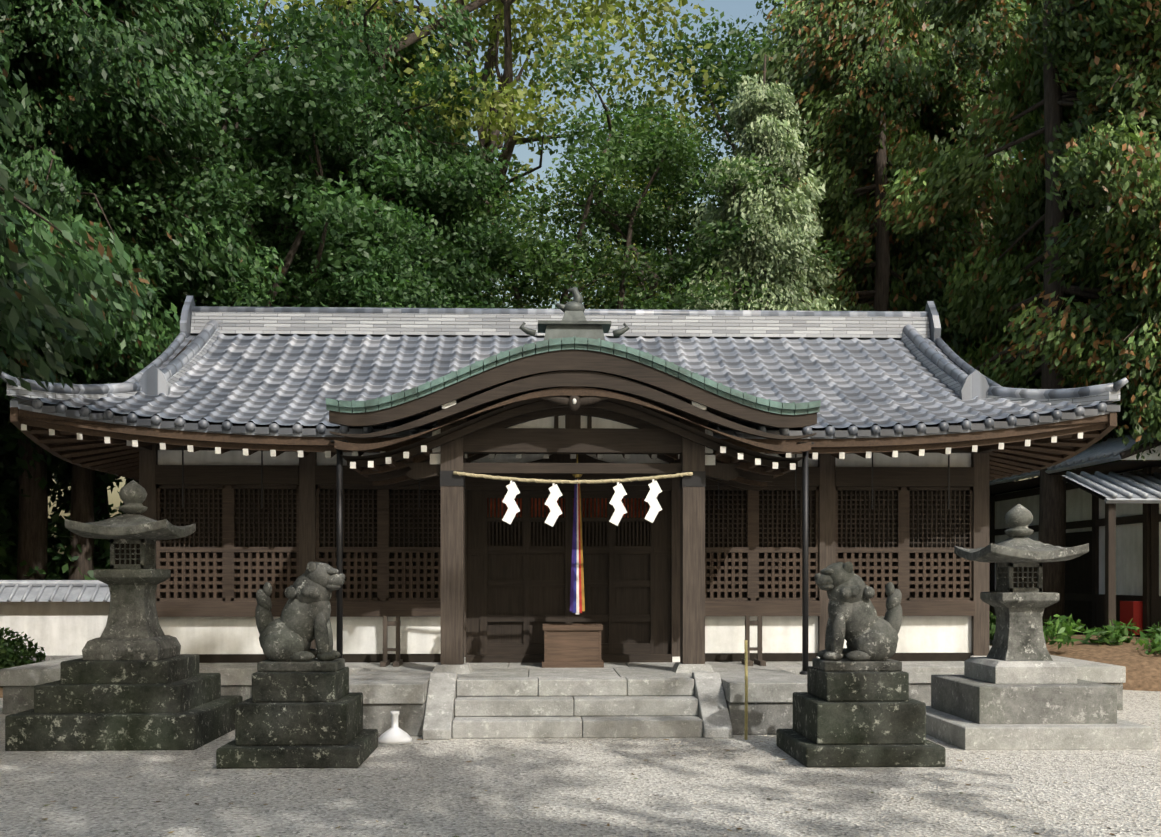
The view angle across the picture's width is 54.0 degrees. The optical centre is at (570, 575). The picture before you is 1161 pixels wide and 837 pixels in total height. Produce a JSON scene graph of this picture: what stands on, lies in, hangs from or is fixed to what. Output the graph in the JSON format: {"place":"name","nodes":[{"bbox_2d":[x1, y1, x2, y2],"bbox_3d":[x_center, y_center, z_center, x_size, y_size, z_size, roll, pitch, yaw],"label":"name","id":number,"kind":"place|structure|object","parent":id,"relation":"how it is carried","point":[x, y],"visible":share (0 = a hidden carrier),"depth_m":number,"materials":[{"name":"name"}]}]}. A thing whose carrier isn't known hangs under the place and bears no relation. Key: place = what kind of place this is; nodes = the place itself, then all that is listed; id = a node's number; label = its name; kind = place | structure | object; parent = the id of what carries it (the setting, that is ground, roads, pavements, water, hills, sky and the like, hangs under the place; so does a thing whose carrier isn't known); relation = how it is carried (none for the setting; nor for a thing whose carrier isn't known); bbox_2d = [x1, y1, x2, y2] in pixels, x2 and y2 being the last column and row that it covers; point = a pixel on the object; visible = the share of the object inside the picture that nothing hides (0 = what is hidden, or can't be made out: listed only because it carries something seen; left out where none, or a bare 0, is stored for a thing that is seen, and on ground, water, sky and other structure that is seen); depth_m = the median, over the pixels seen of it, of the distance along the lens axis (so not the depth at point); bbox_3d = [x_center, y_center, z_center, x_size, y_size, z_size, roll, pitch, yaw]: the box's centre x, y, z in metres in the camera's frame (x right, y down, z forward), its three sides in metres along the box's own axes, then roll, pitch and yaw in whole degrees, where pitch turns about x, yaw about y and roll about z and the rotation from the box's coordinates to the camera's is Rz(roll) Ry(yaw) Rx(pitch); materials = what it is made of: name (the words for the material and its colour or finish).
{"place":"outdoors","nodes":[
{"label":"outdoors","id":0,"kind":"place"},
{"bbox_2d":[9,738,1143,836],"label":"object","id":1,"kind":"object","parent":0,"point":[535,807],"visible":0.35,"depth_m":8.70,"materials":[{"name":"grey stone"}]},
{"bbox_2d":[0,638,1160,836],"bbox_3d":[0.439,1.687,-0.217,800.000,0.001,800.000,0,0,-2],"label":"ground","id":2,"kind":"structure","parent":0,"point":[709,787],"depth_m":8.84,"materials":[{"name":"grey gravel"}]},
{"bbox_2d":[0,21,97,481],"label":"tree","id":3,"kind":"object","parent":2,"relation":"on","point":[23,363],"visible":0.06,"depth_m":20.28,"materials":[{"name":"green plant"}]},
{"bbox_2d":[0,580,109,661],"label":"boundary wall","id":4,"kind":"structure","parent":2,"relation":"on","point":[58,619],"depth_m":20.38,"materials":[{"name":"white paint"}]},
{"bbox_2d":[0,0,154,391],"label":"tree","id":5,"kind":"object","parent":2,"relation":"on","point":[53,272],"visible":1,"depth_m":10.59,"materials":[{"name":"green plant"}]},
{"bbox_2d":[68,464,94,579],"bbox_3d":[-9.525,-0.612,22.089,0.537,4.610,0.520,0,0,-2],"label":"tree trunk","id":6,"kind":"object","parent":2,"relation":"on","point":[82,493],"visible":0.29,"depth_m":21.91,"materials":[{"name":"brown wood"}]},
{"bbox_2d":[5,480,242,750],"bbox_3d":[-4.551,0.349,11.836,1.800,2.675,1.800,0,0,-2],"label":"stone lantern","id":7,"kind":"object","parent":2,"relation":"on","point":[133,679],"visible":1,"depth_m":11.32,"materials":[{"name":"stone"}]},
{"bbox_2d":[47,4,215,503],"bbox_3d":[-11.971,-11.402,29.455,7.558,26.625,9.613,0,0,-18],"label":"tree","id":8,"kind":"object","parent":2,"relation":"on","point":[55,478],"depth_m":30.93,"materials":[{"name":"green plant"}]},
{"bbox_2d":[0,0,287,579],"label":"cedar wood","id":9,"kind":"object","parent":2,"relation":"on","point":[122,81],"visible":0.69,"depth_m":20.12,"materials":[{"name":"green plant"}]},
{"bbox_2d":[2,104,344,514],"bbox_3d":[-8.207,-3.692,22.980,6.878,11.088,9.124,0,0,37],"label":"tree","id":10,"kind":"object","parent":2,"relation":"on","point":[224,186],"visible":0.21,"depth_m":21.11,"materials":[{"name":"green plant"}]},
{"bbox_2d":[94,0,279,564],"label":"tree","id":11,"kind":"object","parent":2,"relation":"on","point":[103,508],"depth_m":32.04,"materials":[{"name":"green plant"}]},
{"bbox_2d":[53,0,529,327],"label":"dark broadleaf tree","id":12,"kind":"object","parent":2,"relation":"on","point":[302,105],"visible":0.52,"depth_m":22.71,"materials":[{"name":"green plant"}]},
{"bbox_2d":[216,562,377,768],"bbox_3d":[-2.491,0.780,10.548,1.240,1.813,1.240,0,0,-2],"label":"guardian lion statue","id":13,"kind":"object","parent":2,"relation":"on","point":[302,707],"visible":1,"depth_m":10.18,"materials":[{"name":"stone"}]},
{"bbox_2d":[265,0,515,307],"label":"tree","id":14,"kind":"object","parent":2,"relation":"on","point":[379,36],"visible":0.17,"depth_m":25.52,"materials":[{"name":"green plant"}]},
{"bbox_2d":[378,711,411,743],"bbox_3d":[-1.780,1.532,11.521,0.350,0.310,0.350,0,0,-2],"label":"white pole base","id":15,"kind":"object","parent":2,"relation":"on","point":[394,734],"visible":1,"depth_m":11.44,"materials":[{"name":"white plastic"}]},
{"bbox_2d":[252,204,562,308],"bbox_3d":[-3.727,-3.155,25.225,6.190,9.979,8.211,0,0,28],"label":"tree","id":16,"kind":"object","parent":2,"relation":"on","point":[417,298],"visible":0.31,"depth_m":23.01,"materials":[{"name":"green plant"}]},
{"bbox_2d":[187,0,732,230],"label":"tree","id":17,"kind":"object","parent":2,"relation":"on","point":[491,125],"visible":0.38,"depth_m":27.72,"materials":[{"name":"green plant"}]},
{"bbox_2d":[0,378,989,610],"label":"understory shrubs","id":18,"kind":"object","parent":2,"relation":"on","point":[58,563],"visible":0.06,"depth_m":22.12,"materials":[{"name":"green plant"}]},
{"bbox_2d":[469,176,556,308],"bbox_3d":[-6.404,-5.348,38.155,14.598,14.405,13.094,0,0,35],"label":"tree","id":19,"kind":"object","parent":2,"relation":"on","point":[544,193],"depth_m":35.33,"materials":[{"name":"green plant"}]},
{"bbox_2d":[0,645,1125,739],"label":"stone platform","id":20,"kind":"structure","parent":2,"relation":"on","point":[608,700],"depth_m":12.17,"materials":[{"name":"stone"}]},
{"bbox_2d":[380,616,402,666],"bbox_3d":[-2.256,0.827,14.327,0.230,0.620,0.440,0,0,-2],"label":"wooden rack","id":21,"kind":"object","parent":20,"relation":"on","point":[385,662],"visible":1,"depth_m":14.30,"materials":[{"name":"brown wood"}]},
{"bbox_2d":[139,417,988,662],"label":"hall walls","id":22,"kind":"structure","parent":20,"relation":"on","point":[904,523],"depth_m":14.94,"materials":[{"name":"brown wood"}]},
{"bbox_2d":[0,296,1128,480],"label":"roof structure","id":23,"kind":"object","parent":22,"relation":"on","point":[110,442],"visible":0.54,"depth_m":14.86,"materials":[{"name":"grey tile"}]},
{"bbox_2d":[17,333,1104,427],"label":"roof tiles","id":24,"kind":"object","parent":23,"relation":"on","point":[260,379],"visible":0.69,"depth_m":16.01,"materials":[{"name":"grey tile"}]},
{"bbox_2d":[570,454,584,613],"bbox_3d":[0.078,-0.563,14.139,0.157,2.100,0.148,0,0,36],"label":"bell rope","id":25,"kind":"object","parent":23,"relation":"hanging from","point":[577,602],"visible":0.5,"depth_m":14.13,"materials":[{"name":"multicoloured fabric"}]},
{"bbox_2d":[331,440,813,674],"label":"iron support poles","id":26,"kind":"object","parent":20,"relation":"on","point":[804,558],"visible":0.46,"depth_m":13.04,"materials":[{"name":"grey metal"}]},
{"bbox_2d":[542,624,603,667],"bbox_3d":[0.018,0.877,14.227,0.760,0.520,0.520,0,0,-2],"label":"offering box","id":27,"kind":"object","parent":20,"relation":"on","point":[572,645],"visible":1,"depth_m":13.99,"materials":[{"name":"brown wood"}]},
{"bbox_2d":[326,287,820,673],"bbox_3d":[-0.007,-1.085,14.396,5.532,4.443,3.360,0,0,-2],"label":"entrance porch","id":28,"kind":"object","parent":20,"relation":"on","point":[573,359],"visible":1,"depth_m":13.10,"materials":[{"name":"brown wood"}]},
{"bbox_2d":[453,471,692,526],"bbox_3d":[0.029,-0.882,13.216,2.793,0.646,0.052,0,0,-2],"label":"shimenawa rope","id":29,"kind":"object","parent":28,"relation":"attached to","point":[556,494],"visible":1,"depth_m":13.20,"materials":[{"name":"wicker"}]},
{"bbox_2d":[741,616,765,665],"bbox_3d":[2.322,0.827,14.467,0.230,0.620,0.440,0,0,-2],"label":"wooden rack","id":30,"kind":"object","parent":20,"relation":"on","point":[759,661],"visible":0.88,"depth_m":14.44,"materials":[{"name":"brown wood"}]},
{"bbox_2d":[0,635,1160,697],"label":"ground","id":31,"kind":"structure","parent":2,"relation":"on","point":[1143,671],"depth_m":17.55,"materials":[{"name":"brown soil"}]},
{"bbox_2d":[0,627,45,686],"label":"clipped shrub","id":32,"kind":"object","parent":31,"relation":"on","point":[11,655],"visible":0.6,"depth_m":16.25,"materials":[{"name":"green plant"}]},
{"bbox_2d":[989,611,1160,654],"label":"shrubs","id":33,"kind":"object","parent":31,"relation":"on","point":[1059,630],"visible":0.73,"depth_m":18.32,"materials":[{"name":"green plant"}]},
{"bbox_2d":[473,111,708,308],"bbox_3d":[3.584,-6.277,40.842,15.310,16.273,12.510,0,0,22],"label":"tree","id":34,"kind":"object","parent":2,"relation":"on","point":[588,298],"depth_m":38.51,"materials":[{"name":"green plant"}]},
{"bbox_2d":[403,32,861,309],"bbox_3d":[2.001,-4.820,26.860,8.799,13.324,9.810,0,0,31],"label":"broadleaf tree","id":35,"kind":"object","parent":2,"relation":"on","point":[629,221],"visible":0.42,"depth_m":25.19,"materials":[{"name":"green plant"}]},
{"bbox_2d":[744,640,747,739],"bbox_3d":[1.798,1.177,11.680,0.035,1.020,0.035,0,0,21],"label":"bamboo pole","id":36,"kind":"object","parent":2,"relation":"on","point":[746,689],"visible":1,"depth_m":11.67,"materials":[{"name":"beige wood"}]},
{"bbox_2d":[680,54,846,310],"bbox_3d":[4.283,-4.721,24.361,5.533,13.588,4.678,0,0,-2],"label":"tree","id":37,"kind":"object","parent":2,"relation":"on","point":[763,117],"visible":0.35,"depth_m":24.51,"materials":[{"name":"green plant"}]},
{"bbox_2d":[601,0,1024,306],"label":"tree","id":38,"kind":"object","parent":2,"relation":"on","point":[724,71],"visible":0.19,"depth_m":39.69,"materials":[{"name":"green plant"}]},
{"bbox_2d":[736,0,956,310],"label":"tree","id":39,"kind":"object","parent":2,"relation":"on","point":[836,134],"visible":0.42,"depth_m":26.76,"materials":[{"name":"green plant"}]},
{"bbox_2d":[776,562,945,767],"bbox_3d":[2.660,0.780,10.606,1.240,1.813,1.240,0,0,-2],"label":"guardian lion statue","id":40,"kind":"object","parent":2,"relation":"on","point":[854,705],"visible":1,"depth_m":10.24,"materials":[{"name":"stone"}]},
{"bbox_2d":[765,0,1039,479],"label":"tree","id":41,"kind":"object","parent":2,"relation":"on","point":[795,21],"depth_m":32.68,"materials":[{"name":"green plant"}]},
{"bbox_2d":[781,0,1030,161],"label":"tree","id":42,"kind":"object","parent":2,"relation":"on","point":[996,73],"depth_m":53.61,"materials":[{"name":"green plant"}]},
{"bbox_2d":[729,0,1090,564],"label":"tree","id":43,"kind":"object","parent":2,"relation":"on","point":[1008,150],"depth_m":36.69,"materials":[{"name":"green plant"}]},
{"bbox_2d":[836,0,1038,355],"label":"tree","id":44,"kind":"object","parent":2,"relation":"on","point":[984,35],"visible":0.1,"depth_m":27.60,"materials":[{"name":"green plant"}]},
{"bbox_2d":[876,0,1160,635],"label":"tree","id":45,"kind":"object","parent":2,"relation":"on","point":[1065,171],"visible":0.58,"depth_m":22.81,"materials":[{"name":"green plant"}]},
{"bbox_2d":[926,504,1152,749],"bbox_3d":[4.691,0.469,11.918,1.840,2.435,1.840,0,0,-2],"label":"stone lantern","id":46,"kind":"object","parent":2,"relation":"on","point":[1018,687],"visible":1,"depth_m":11.46,"materials":[{"name":"stone"}]},
{"bbox_2d":[989,424,1160,642],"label":"auxiliary building","id":47,"kind":"structure","parent":2,"relation":"on","point":[1113,514],"depth_m":20.92,"materials":[{"name":"white paint"}]},
{"bbox_2d":[1001,0,1160,460],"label":"cypress tree","id":48,"kind":"object","parent":2,"relation":"on","point":[1107,243],"visible":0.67,"depth_m":20.34,"materials":[{"name":"green plant"}]},
{"bbox_2d":[1066,422,1145,471],"bbox_3d":[14.594,-11.329,26.709,10.590,26.470,7.838,0,0,-11],"label":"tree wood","id":49,"kind":"object","parent":2,"relation":"on","point":[1101,440],"depth_m":23.49,"materials":[{"name":"wood"}]},
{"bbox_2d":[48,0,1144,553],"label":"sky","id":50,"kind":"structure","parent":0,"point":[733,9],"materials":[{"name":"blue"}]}
]}

